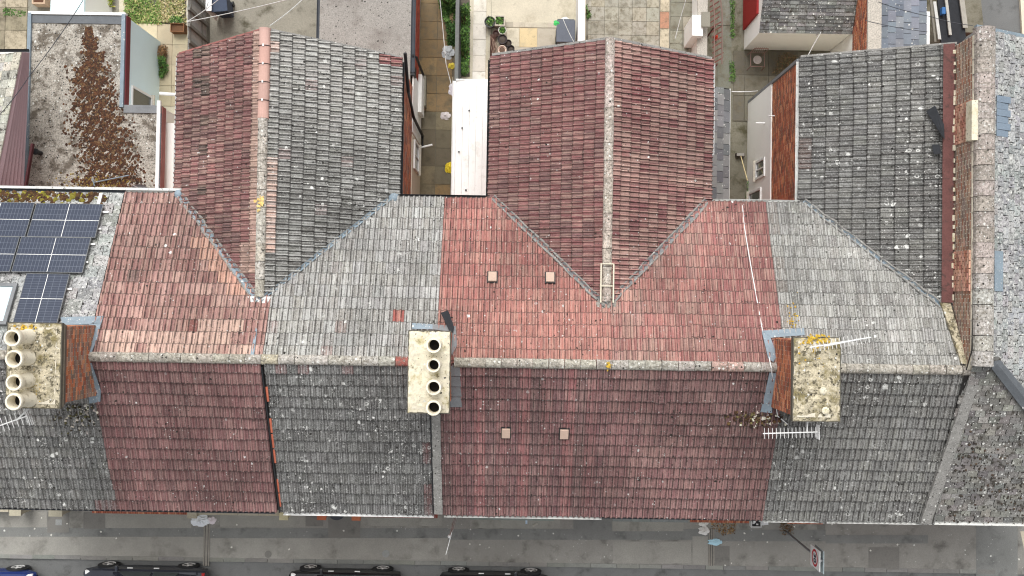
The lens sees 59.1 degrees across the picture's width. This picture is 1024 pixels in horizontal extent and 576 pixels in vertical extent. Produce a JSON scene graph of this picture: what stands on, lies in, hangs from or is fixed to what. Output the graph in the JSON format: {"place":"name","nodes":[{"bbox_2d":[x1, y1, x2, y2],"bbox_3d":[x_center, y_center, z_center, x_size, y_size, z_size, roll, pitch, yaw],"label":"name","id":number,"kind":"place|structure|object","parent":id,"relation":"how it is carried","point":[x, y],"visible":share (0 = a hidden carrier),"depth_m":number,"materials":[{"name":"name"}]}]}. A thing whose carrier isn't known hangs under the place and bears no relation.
{"place":"outdoors","nodes":[
{"label":"outdoors","id":0,"kind":"place"},
{"bbox_2d":[0,49,34,185],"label":"neighbour wing","id":1,"kind":"structure","parent":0,"point":[14,69],"depth_m":27.02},
{"bbox_2d":[9,510,30,515],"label":"gate pier","id":2,"kind":"structure","parent":0,"point":[16,512],"depth_m":30.60,"materials":[{"name":"stone"}]},
{"bbox_2d":[0,0,82,113],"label":"wire","id":3,"kind":"object","parent":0,"point":[43,58],"visible":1,"depth_m":26.19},
{"bbox_2d":[48,510,69,516],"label":"gate pier","id":4,"kind":"structure","parent":0,"point":[56,513],"depth_m":30.60,"materials":[{"name":"stone"}]},
{"bbox_2d":[0,0,118,48],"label":"yard path","id":5,"kind":"structure","parent":0,"point":[13,31],"depth_m":31.82,"materials":[{"name":"concrete"}]},
{"bbox_2d":[32,0,50,6],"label":"raised bed","id":6,"kind":"object","parent":5,"relation":"on","point":[41,3],"visible":1,"depth_m":31.56,"materials":[{"name":"brown wood"}]},
{"bbox_2d":[50,0,111,11],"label":"garden shed","id":7,"kind":"structure","parent":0,"point":[85,5],"depth_m":29.67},
{"bbox_2d":[131,184,146,187],"bbox_3d":[-11.852,-3.145,28.710,0.560,0.319,0.305,1,89,0],"label":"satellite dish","id":8,"kind":"object","parent":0,"point":[138,186],"visible":0.31,"depth_m":28.74,"materials":[{"name":"metal"}]},
{"bbox_2d":[92,511,186,514],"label":"front wall","id":9,"kind":"structure","parent":0,"point":[124,512],"depth_m":30.75,"materials":[{"name":"brick"}]},
{"bbox_2d":[119,0,187,114],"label":"patio","id":10,"kind":"structure","parent":0,"point":[175,44],"depth_m":31.80,"materials":[{"name":"stone"}]},
{"bbox_2d":[24,11,174,193],"bbox_3d":[-13.352,-5.843,30.168,4.353,3.280,5.919,1,89,0],"label":"flat roof extension","id":11,"kind":"object","parent":10,"relation":"on","point":[97,110],"visible":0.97,"depth_m":28.91,"materials":[{"name":"gravel"}]},
{"bbox_2d":[92,175,128,185],"bbox_3d":[-12.800,-3.525,28.792,1.173,0.065,0.254,-16,89,0],"label":"broken aerial","id":12,"kind":"object","parent":11,"relation":"on","point":[107,179],"visible":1,"depth_m":28.78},
{"bbox_2d":[130,85,154,104],"bbox_3d":[-12.357,-6.223,30.270,0.120,1.710,0.850,1,89,0],"label":"window","id":13,"kind":"structure","parent":11,"relation":"in","point":[138,97],"depth_m":30.14,"materials":[{"name":"white plastic"}]},
{"bbox_2d":[157,44,167,57],"bbox_3d":[-12.252,-8.279,31.611,0.409,0.468,0.490,1,89,0],"label":"dry shrub","id":14,"kind":"object","parent":10,"relation":"on","point":[162,51],"visible":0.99,"depth_m":31.56,"materials":[{"name":"brown plant"}]},
{"bbox_2d":[157,55,168,78],"bbox_3d":[-12.241,-7.718,31.576,0.485,0.550,0.763,1,89,0],"label":"shrub","id":15,"kind":"object","parent":10,"relation":"on","point":[162,59],"visible":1,"depth_m":31.60,"materials":[{"name":"green plant"}]},
{"bbox_2d":[165,123,174,187],"bbox_3d":[-10.472,-4.086,30.562,1.787,2.430,2.510,1,89,0],"label":"lean to","id":16,"kind":"object","parent":10,"relation":"on","point":[169,169],"visible":0.12,"depth_m":29.41,"materials":[{"name":"plastic"}]},
{"bbox_2d":[169,15,186,33],"bbox_3d":[-11.702,-9.221,31.580,0.541,0.476,0.575,1,89,0],"label":"planter box","id":17,"kind":"object","parent":10,"relation":"on","point":[180,27],"visible":1,"depth_m":31.55,"materials":[{"name":"brown wood"}]},
{"bbox_2d":[187,512,198,517],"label":"gate pier","id":18,"kind":"structure","parent":0,"point":[192,515],"depth_m":30.65,"materials":[{"name":"stone"}]},
{"bbox_2d":[197,510,278,515],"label":"front wall","id":19,"kind":"structure","parent":0,"point":[275,514],"depth_m":30.81,"materials":[{"name":"brick"}]},
{"bbox_2d":[210,0,316,42],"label":"yard path","id":20,"kind":"structure","parent":0,"point":[300,18],"depth_m":31.85,"materials":[{"name":"concrete"}]},
{"bbox_2d":[206,0,217,20],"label":"white board","id":21,"kind":"object","parent":20,"relation":"on","point":[209,9],"visible":0.78,"depth_m":30.68,"materials":[{"name":"plastic"}]},
{"bbox_2d":[211,0,234,17],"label":"wheeled bin","id":22,"kind":"object","parent":20,"relation":"on","point":[219,7],"visible":0.99,"depth_m":30.81,"materials":[{"name":"black plastic"}]},
{"bbox_2d":[279,512,290,519],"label":"gate pier","id":23,"kind":"structure","parent":0,"point":[283,517],"depth_m":30.60,"materials":[{"name":"stone"}]},
{"bbox_2d":[204,0,491,43],"bbox_3d":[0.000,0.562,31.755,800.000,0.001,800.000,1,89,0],"label":"ground","id":24,"kind":"structure","parent":0,"point":[208,28],"depth_m":31.93,"materials":[{"name":"concrete"}]},
{"bbox_2d":[2,0,186,24],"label":"grass","id":25,"kind":"structure","parent":24,"relation":"on","point":[157,12],"depth_m":31.80,"materials":[{"name":"green plant"}]},
{"bbox_2d":[187,0,208,49],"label":"board fence","id":26,"kind":"object","parent":24,"relation":"on","point":[197,33],"visible":0.74,"depth_m":30.86,"materials":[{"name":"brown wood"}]},
{"bbox_2d":[187,0,285,21],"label":"wire","id":27,"kind":"object","parent":26,"relation":"attached to","point":[236,11],"visible":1,"depth_m":29.03,"materials":[{"name":"metal"}]},
{"bbox_2d":[361,514,438,517],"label":"front wall","id":28,"kind":"structure","parent":0,"point":[436,515],"depth_m":30.79,"materials":[{"name":"brick"}]},
{"bbox_2d":[419,0,454,198],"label":"yard path","id":29,"kind":"structure","parent":0,"point":[435,177],"depth_m":31.77,"materials":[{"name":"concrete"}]},
{"bbox_2d":[316,0,424,117],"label":"felt roof extension","id":30,"kind":"object","parent":29,"relation":"on","point":[390,26],"visible":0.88,"depth_m":28.96,"materials":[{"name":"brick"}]},
{"bbox_2d":[423,76,426,107],"bbox_3d":[-3.077,-6.840,31.566,0.160,0.480,1.045,1,89,0],"label":"step","id":31,"kind":"object","parent":29,"relation":"on","point":[425,91],"visible":0.57,"depth_m":31.34,"materials":[{"name":"concrete"}]},
{"bbox_2d":[440,112,450,119],"bbox_3d":[-2.327,-6.052,31.704,0.373,0.116,0.312,1,89,0],"label":"plastic bag","id":32,"kind":"object","parent":29,"relation":"on","point":[446,115],"visible":1,"depth_m":31.72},
{"bbox_2d":[445,162,450,172],"bbox_3d":[-2.163,-4.228,31.676,0.382,0.108,0.410,1,89,0],"label":"plastic bag","id":33,"kind":"object","parent":29,"relation":"on","point":[448,167],"visible":0.7,"depth_m":31.68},
{"bbox_2d":[442,45,454,59],"bbox_3d":[-2.239,-8.291,31.735,0.466,0.134,0.523,1,89,0],"label":"bundle","id":34,"kind":"object","parent":29,"relation":"on","point":[449,51],"visible":0.96,"depth_m":31.75,"materials":[{"name":"plastic"}]},
{"bbox_2d":[452,0,469,76],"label":"planting bed","id":35,"kind":"object","parent":29,"relation":"on","point":[462,2],"visible":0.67,"depth_m":31.83,"materials":[{"name":"plant"}]},
{"bbox_2d":[438,0,455,22],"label":"shrub","id":36,"kind":"object","parent":35,"relation":"on","point":[447,8],"visible":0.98,"depth_m":31.63,"materials":[{"name":"green plant"}]},
{"bbox_2d":[445,21,454,48],"bbox_3d":[-2.130,-8.917,31.673,0.471,0.493,1.100,1,89,0],"label":"shrub","id":37,"kind":"object","parent":35,"relation":"on","point":[450,30],"visible":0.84,"depth_m":31.66,"materials":[{"name":"green plant"}]},
{"bbox_2d":[460,34,469,75],"bbox_3d":[-1.673,-8.125,31.526,0.445,0.710,1.428,1,89,0],"label":"hedge","id":38,"kind":"object","parent":35,"relation":"on","point":[465,57],"visible":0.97,"depth_m":31.53,"materials":[{"name":"green plant"}]},
{"bbox_2d":[460,2,470,37],"bbox_3d":[-1.681,-9.318,31.526,0.502,0.788,1.170,1,89,0],"label":"hedge","id":39,"kind":"object","parent":35,"relation":"on","point":[465,21],"visible":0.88,"depth_m":31.56,"materials":[{"name":"green plant"}]},
{"bbox_2d":[451,0,490,151],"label":"yard path","id":40,"kind":"structure","parent":0,"point":[480,31],"depth_m":31.81,"materials":[{"name":"concrete"}]},
{"bbox_2d":[454,0,461,80],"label":"garden fence","id":41,"kind":"object","parent":40,"relation":"on","point":[457,46],"visible":0.83,"depth_m":30.26,"materials":[{"name":"grey wood"}]},
{"bbox_2d":[451,79,487,194],"bbox_3d":[-1.232,-4.681,30.385,1.437,2.805,4.084,1,89,0],"label":"white roof lean to","id":42,"kind":"object","parent":40,"relation":"on","point":[469,138],"visible":0.73,"depth_m":29.10,"materials":[{"name":"plastic"}]},
{"bbox_2d":[440,2,451,86],"bbox_3d":[-2.185,-7.941,29.253,0.108,0.837,2.730,-7,89,0],"label":"wire","id":43,"kind":"object","parent":42,"relation":"attached to","point":[444,44],"visible":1,"depth_m":29.33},
{"bbox_2d":[484,16,494,28],"bbox_3d":[-0.768,-9.276,31.611,0.392,0.416,0.408,1,89,0],"label":"plant pot","id":44,"kind":"object","parent":40,"relation":"on","point":[489,21],"visible":1,"depth_m":31.48,"materials":[{"name":"green plant"}]},
{"bbox_2d":[0,510,1023,575],"bbox_3d":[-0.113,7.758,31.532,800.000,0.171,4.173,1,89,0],"label":"pavement","id":45,"kind":"structure","parent":0,"point":[977,550],"depth_m":31.45,"materials":[{"name":"concrete"}]},
{"bbox_2d":[0,186,181,510],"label":"terrace house","id":46,"kind":"structure","parent":45,"relation":"on","point":[53,457],"depth_m":24.80,"materials":[{"name":"tile"}]},
{"bbox_2d":[0,283,18,324],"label":"skylight","id":47,"kind":"object","parent":46,"relation":"attached to","point":[8,291],"visible":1,"depth_m":24.41,"materials":[{"name":"white glass"}]},
{"bbox_2d":[0,236,19,271],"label":"solar panel","id":48,"kind":"object","parent":46,"relation":"attached to","point":[8,247],"visible":1,"depth_m":25.01,"materials":[{"name":"glass"}]},
{"bbox_2d":[0,409,33,430],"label":"television aerial","id":49,"kind":"object","parent":46,"relation":"attached to","point":[21,415],"visible":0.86,"depth_m":22.43,"materials":[{"name":"metal"}]},
{"bbox_2d":[0,202,34,236],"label":"solar panel","id":50,"kind":"object","parent":46,"relation":"attached to","point":[15,218],"visible":1,"depth_m":25.48,"materials":[{"name":"glass"}]},
{"bbox_2d":[13,273,69,322],"bbox_3d":[-12.696,0.293,24.396,1.181,0.679,1.389,1,89,0],"label":"solar panel","id":51,"kind":"object","parent":46,"relation":"attached to","point":[41,298],"visible":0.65,"depth_m":24.39,"materials":[{"name":"glass"}]},
{"bbox_2d":[11,237,91,272],"bbox_3d":[-12.726,-0.918,24.989,1.946,0.503,1.013,1,89,0],"label":"solar panel","id":52,"kind":"object","parent":46,"relation":"attached to","point":[51,254],"visible":1,"depth_m":24.97,"materials":[{"name":"glass"}]},
{"bbox_2d":[27,203,103,237],"bbox_3d":[-12.581,-1.904,25.474,1.906,0.498,1.003,1,89,0],"label":"solar panel","id":53,"kind":"object","parent":46,"relation":"attached to","point":[63,220],"visible":1,"depth_m":25.46,"materials":[{"name":"glass"}]},
{"bbox_2d":[88,27,279,513],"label":"terrace house","id":54,"kind":"structure","parent":45,"relation":"on","point":[179,399],"depth_m":24.85,"materials":[{"name":"tile"}]},
{"bbox_2d":[159,92,174,95],"bbox_3d":[-11.212,-6.342,29.567,0.669,0.209,0.110,6,89,0],"label":"waste pipe","id":55,"kind":"object","parent":54,"relation":"attached to","point":[167,93],"visible":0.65,"depth_m":29.54,"materials":[{"name":"white plastic"}]},
{"bbox_2d":[191,515,209,526],"bbox_3d":[-10.819,8.075,31.373,0.702,0.178,0.465,1,89,0],"label":"plastic bag","id":56,"kind":"object","parent":45,"relation":"on","point":[200,521],"visible":0.88,"depth_m":31.39,"materials":[{"name":"plastic"}]},
{"bbox_2d":[329,516,343,519],"bbox_3d":[-5.951,7.588,30.983,0.600,0.975,0.600,1,89,0],"label":"round bin","id":57,"kind":"object","parent":45,"relation":"on","point":[336,517],"visible":0.16,"depth_m":30.63,"materials":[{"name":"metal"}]},
{"bbox_2d":[250,29,444,517],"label":"terrace house","id":58,"kind":"structure","parent":45,"relation":"on","point":[354,227],"depth_m":25.00,"materials":[{"name":"tile"}]},
{"bbox_2d":[413,139,420,175],"bbox_3d":[-3.158,-4.366,30.162,0.120,1.360,1.050,1,89,0],"label":"window","id":59,"kind":"structure","parent":58,"relation":"in","point":[417,148],"depth_m":30.44,"materials":[{"name":"white plastic"}]},
{"bbox_2d":[446,517,456,553],"bbox_3d":[-2.031,8.077,29.947,0.131,3.030,0.720,17,89,0],"label":"property board","id":60,"kind":"object","parent":45,"relation":"on","point":[451,531],"visible":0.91,"depth_m":29.04,"materials":[{"name":"white plastic"}]},
{"bbox_2d":[407,37,615,519],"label":"terrace house","id":61,"kind":"structure","parent":45,"relation":"on","point":[508,383],"depth_m":24.86,"materials":[{"name":"tile"}]},
{"bbox_2d":[441,310,453,331],"bbox_3d":[-1.707,0.911,24.145,0.220,0.192,0.613,-20,89,0],"label":"plastic sheet","id":62,"kind":"object","parent":61,"relation":"on","point":[447,319],"visible":0.88,"depth_m":24.13,"materials":[{"name":"grey plastic"}]},
{"bbox_2d":[602,37,804,520],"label":"terrace house","id":63,"kind":"structure","parent":45,"relation":"on","point":[692,414],"depth_m":24.92,"materials":[{"name":"tile"}]},
{"bbox_2d":[742,205,787,424],"bbox_3d":[6.822,0.698,24.785,0.489,2.211,6.185,-8,89,0],"label":"cable","id":64,"kind":"object","parent":63,"relation":"attached to","point":[756,296],"visible":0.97,"depth_m":24.84,"materials":[{"name":"white plastic"}]},
{"bbox_2d":[698,526,709,534],"bbox_3d":[6.679,8.438,31.394,0.410,0.123,0.334,1,89,0],"label":"plastic bag","id":65,"kind":"object","parent":45,"relation":"on","point":[704,530],"visible":1,"depth_m":31.41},
{"bbox_2d":[708,539,721,545],"bbox_3d":[7.054,8.836,31.398,0.515,0.060,0.251,1,89,0],"label":"plastic bag","id":66,"kind":"object","parent":45,"relation":"on","point":[715,542],"visible":1,"depth_m":31.41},
{"bbox_2d":[689,520,748,522],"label":"front wall","id":67,"kind":"structure","parent":45,"relation":"on","point":[714,521],"depth_m":30.99,"materials":[{"name":"brick"}]},
{"bbox_2d":[711,523,793,535],"bbox_3d":[8.349,8.325,31.432,2.958,0.148,0.624,1,89,0],"label":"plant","id":68,"kind":"object","parent":45,"relation":"on","point":[732,530],"visible":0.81,"depth_m":31.43,"materials":[{"name":"brown plant"}]},
{"bbox_2d":[749,520,761,527],"bbox_3d":[8.431,8.080,31.312,0.360,0.300,0.360,1,89,0],"label":"crate","id":69,"kind":"object","parent":45,"relation":"on","point":[757,524],"visible":0.58,"depth_m":31.22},
{"bbox_2d":[786,531,823,573],"bbox_3d":[9.551,8.506,29.659,0.150,3.590,0.700,1,89,0],"label":"speed sign","id":70,"kind":"object","parent":45,"relation":"on","point":[816,557],"visible":1,"depth_m":28.22,"materials":[{"name":"white metal"}]},
{"bbox_2d":[746,42,978,524],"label":"terrace house","id":71,"kind":"structure","parent":45,"relation":"on","point":[844,169],"depth_m":25.02,"materials":[{"name":"tile"}]},
{"bbox_2d":[746,187,761,199],"bbox_3d":[8.195,-2.940,30.637,0.120,1.560,0.850,1,89,0],"label":"window","id":72,"kind":"structure","parent":71,"relation":"in","point":[755,194],"depth_m":30.57,"materials":[{"name":"white plastic"}]},
{"bbox_2d":[753,157,764,181],"bbox_3d":[8.210,-3.959,30.030,0.120,1.110,0.720,1,89,0],"label":"window","id":73,"kind":"structure","parent":71,"relation":"in","point":[758,166],"depth_m":30.14,"materials":[{"name":"white plastic"}]},
{"bbox_2d":[763,422,819,439],"bbox_3d":[6.894,3.448,22.642,1.381,0.800,0.592,1,89,0],"label":"television aerial","id":74,"kind":"object","parent":71,"relation":"attached to","point":[816,432],"visible":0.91,"depth_m":22.32,"materials":[{"name":"metal"}]},
{"bbox_2d":[809,334,870,351],"bbox_3d":[7.895,1.311,21.885,1.499,0.350,0.240,-9,89,0],"label":"television aerial","id":75,"kind":"object","parent":71,"relation":"attached to","point":[832,344],"visible":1,"depth_m":21.71,"materials":[{"name":"metal"}]},
{"bbox_2d":[926,106,944,138],"bbox_3d":[11.596,-4.489,24.642,0.236,0.282,0.968,-19,89,0],"label":"felt sheet","id":76,"kind":"object","parent":71,"relation":"on","point":[934,115],"visible":1,"depth_m":24.62,"materials":[{"name":"fabric"}]},
{"bbox_2d":[932,144,940,153],"bbox_3d":[11.573,-3.781,24.629,0.205,0.169,0.280,1,89,0],"label":"felt sheet","id":77,"kind":"object","parent":71,"relation":"on","point":[936,149],"visible":1,"depth_m":24.59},
{"bbox_2d":[924,24,1023,525],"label":"corner house","id":78,"kind":"structure","parent":45,"relation":"on","point":[983,206],"depth_m":23.95,"materials":[{"name":"tile"}]},
{"bbox_2d":[0,558,1023,575],"bbox_3d":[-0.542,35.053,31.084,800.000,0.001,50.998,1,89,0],"label":"road","id":79,"kind":"structure","parent":0,"point":[59,567],"depth_m":31.53,"materials":[{"name":"asphalt"}]},
{"bbox_2d":[0,565,37,575],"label":"parked car","id":80,"kind":"object","parent":79,"relation":"on","point":[19,570],"visible":1,"depth_m":30.92,"materials":[{"name":"paint"}]},
{"bbox_2d":[84,561,208,575],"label":"parked car","id":81,"kind":"object","parent":79,"relation":"on","point":[111,568],"visible":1,"depth_m":30.73,"materials":[{"name":"paint"}]},
{"bbox_2d":[289,564,400,575],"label":"parked car","id":82,"kind":"object","parent":79,"relation":"on","point":[311,570],"visible":1,"depth_m":30.82,"materials":[{"name":"paint"}]},
{"bbox_2d":[440,567,546,575],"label":"parked car","id":83,"kind":"object","parent":79,"relation":"on","point":[458,571],"visible":1,"depth_m":30.92,"materials":[{"name":"paint"}]},
{"bbox_2d":[470,518,553,520],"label":"front wall","id":84,"kind":"structure","parent":0,"point":[511,519],"depth_m":30.80,"materials":[{"name":"stone"}]},
{"bbox_2d":[492,0,585,52],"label":"patio","id":85,"kind":"structure","parent":0,"point":[529,23],"depth_m":31.85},
{"bbox_2d":[490,34,497,55],"bbox_3d":[-0.617,-8.362,31.576,0.296,0.514,0.914,1,89,0],"label":"compost box","id":86,"kind":"object","parent":85,"relation":"on","point":[493,46],"visible":0.75,"depth_m":31.43,"materials":[{"name":"brown wood"}]},
{"bbox_2d":[495,15,504,28],"bbox_3d":[-0.424,-9.317,31.625,0.360,0.390,0.360,1,89,0],"label":"plant pot","id":87,"kind":"object","parent":85,"relation":"on","point":[499,20],"visible":1,"depth_m":31.48,"materials":[{"name":"beige ceramic"}]},
{"bbox_2d":[498,45,505,51],"bbox_3d":[-0.345,-8.297,31.632,0.309,0.340,0.306,1,89,0],"label":"plant pot","id":88,"kind":"object","parent":85,"relation":"on","point":[501,48],"visible":0.66,"depth_m":31.51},
{"bbox_2d":[498,34,506,44],"bbox_3d":[-0.334,-8.666,31.638,0.340,0.340,0.336,1,89,0],"label":"plant pot","id":89,"kind":"object","parent":85,"relation":"on","point":[502,39],"visible":0.98,"depth_m":31.52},
{"bbox_2d":[498,26,506,34],"bbox_3d":[-0.335,-8.993,31.636,0.288,0.356,0.305,1,89,0],"label":"plant pot","id":90,"kind":"object","parent":85,"relation":"on","point":[502,30],"visible":1,"depth_m":31.52,"materials":[{"name":"green plant"}]},
{"bbox_2d":[556,19,574,43],"bbox_3d":[1.833,-8.770,31.274,0.640,1.066,0.796,1,89,0],"label":"wheeled bin","id":91,"kind":"object","parent":85,"relation":"on","point":[563,35],"visible":0.9,"depth_m":30.77,"materials":[{"name":"grey plastic"}]},
{"bbox_2d":[575,0,584,41],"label":"garden wall","id":92,"kind":"structure","parent":0,"point":[580,20],"depth_m":30.17,"materials":[{"name":"paint"}]},
{"bbox_2d":[586,0,691,52],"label":"patio","id":93,"kind":"structure","parent":0,"point":[654,22],"depth_m":31.82,"materials":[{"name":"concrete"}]},
{"bbox_2d":[684,0,709,55],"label":"garden wall","id":94,"kind":"structure","parent":93,"relation":"on","point":[695,32],"depth_m":30.65,"materials":[{"name":"paint"}]},
{"bbox_2d":[612,519,687,522],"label":"front wall","id":95,"kind":"structure","parent":0,"point":[644,520],"depth_m":30.95,"materials":[{"name":"stone"}]},
{"bbox_2d":[707,0,829,198],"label":"yard path","id":96,"kind":"structure","parent":0,"point":[756,79],"depth_m":31.79,"materials":[{"name":"concrete"}]},
{"bbox_2d":[707,0,723,66],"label":"trellis fence","id":97,"kind":"object","parent":96,"relation":"on","point":[713,29],"visible":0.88,"depth_m":30.53,"materials":[{"name":"brown wood"}]},
{"bbox_2d":[712,87,730,198],"bbox_3d":[6.378,-4.521,30.035,1.478,3.500,3.991,1,89,0],"label":"slate lean to","id":98,"kind":"object","parent":96,"relation":"on","point":[721,173],"visible":0.25,"depth_m":29.33,"materials":[{"name":"grey stone"}]},
{"bbox_2d":[729,0,735,37],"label":"weed","id":99,"kind":"object","parent":96,"relation":"on","point":[732,11],"visible":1,"depth_m":31.77,"materials":[{"name":"green plant"}]},
{"bbox_2d":[729,61,735,81],"bbox_3d":[7.744,-7.632,31.724,0.264,0.237,0.812,1,89,0],"label":"weed","id":100,"kind":"object","parent":96,"relation":"on","point":[733,69],"visible":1,"depth_m":31.73,"materials":[{"name":"green plant"}]},
{"bbox_2d":[735,153,747,180],"bbox_3d":[7.981,-4.166,31.108,0.300,1.281,1.128,1,89,0],"label":"broom","id":101,"kind":"object","parent":96,"relation":"on","point":[741,155],"visible":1,"depth_m":31.57,"materials":[{"name":"brown wood"}]},
{"bbox_2d":[747,48,768,70],"bbox_3d":[8.525,-7.935,31.355,0.552,0.943,0.576,1,89,0],"label":"garden chair","id":102,"kind":"object","parent":96,"relation":"on","point":[757,59],"visible":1,"depth_m":31.36,"materials":[{"name":"brown wood"}]},
{"bbox_2d":[772,52,796,73],"bbox_3d":[9.566,-7.842,31.434,0.906,0.786,0.719,1,89,0],"label":"dry shrub","id":103,"kind":"object","parent":96,"relation":"on","point":[784,60],"visible":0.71,"depth_m":31.42,"materials":[{"name":"brown plant"}]},
{"bbox_2d":[743,0,856,50],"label":"outbuilding","id":104,"kind":"structure","parent":96,"relation":"on","point":[786,24],"depth_m":29.65,"materials":[{"name":"stone"}]},
{"bbox_2d":[743,0,758,29],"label":"red door","id":105,"kind":"structure","parent":104,"relation":"in","point":[750,7],"depth_m":30.89,"materials":[{"name":"paint"}]},
{"bbox_2d":[830,0,929,52],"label":"slate roof building","id":106,"kind":"structure","parent":96,"relation":"on","point":[865,35],"depth_m":28.65,"materials":[{"name":"brick"}]},
{"bbox_2d":[865,20,926,31],"bbox_3d":[11.425,-7.773,26.886,1.895,0.106,0.018,10,89,0],"label":"wire","id":107,"kind":"object","parent":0,"point":[896,27],"visible":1,"depth_m":26.90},
{"bbox_2d":[879,2,972,25],"bbox_3d":[12.278,-8.126,26.892,2.900,0.106,0.060,14,89,0],"label":"wire","id":108,"kind":"object","parent":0,"point":[925,15],"visible":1,"depth_m":26.91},
{"bbox_2d":[927,0,939,43],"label":"ground strip","id":109,"kind":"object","parent":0,"point":[931,31],"depth_m":31.84,"materials":[{"name":"concrete"}]},
{"bbox_2d":[929,0,982,43],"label":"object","id":110,"kind":"object","parent":109,"relation":"on","point":[967,12],"visible":0.86,"depth_m":30.30,"materials":[{"name":"black fabric"}]},
{"bbox_2d":[940,7,945,15],"bbox_3d":[14.400,-9.251,30.209,0.120,0.180,0.240,1,89,0],"label":"plastic tub","id":111,"kind":"object","parent":110,"relation":"on","point":[942,11],"visible":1,"depth_m":30.12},
{"bbox_2d":[963,0,1020,40],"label":"lane","id":112,"kind":"structure","parent":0,"point":[1002,14],"depth_m":31.85,"materials":[{"name":"concrete"}]},
{"bbox_2d":[1019,0,1023,33],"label":"kerb","id":113,"kind":"structure","parent":112,"relation":"on","point":[1021,6],"depth_m":31.75,"materials":[{"name":"concrete"}]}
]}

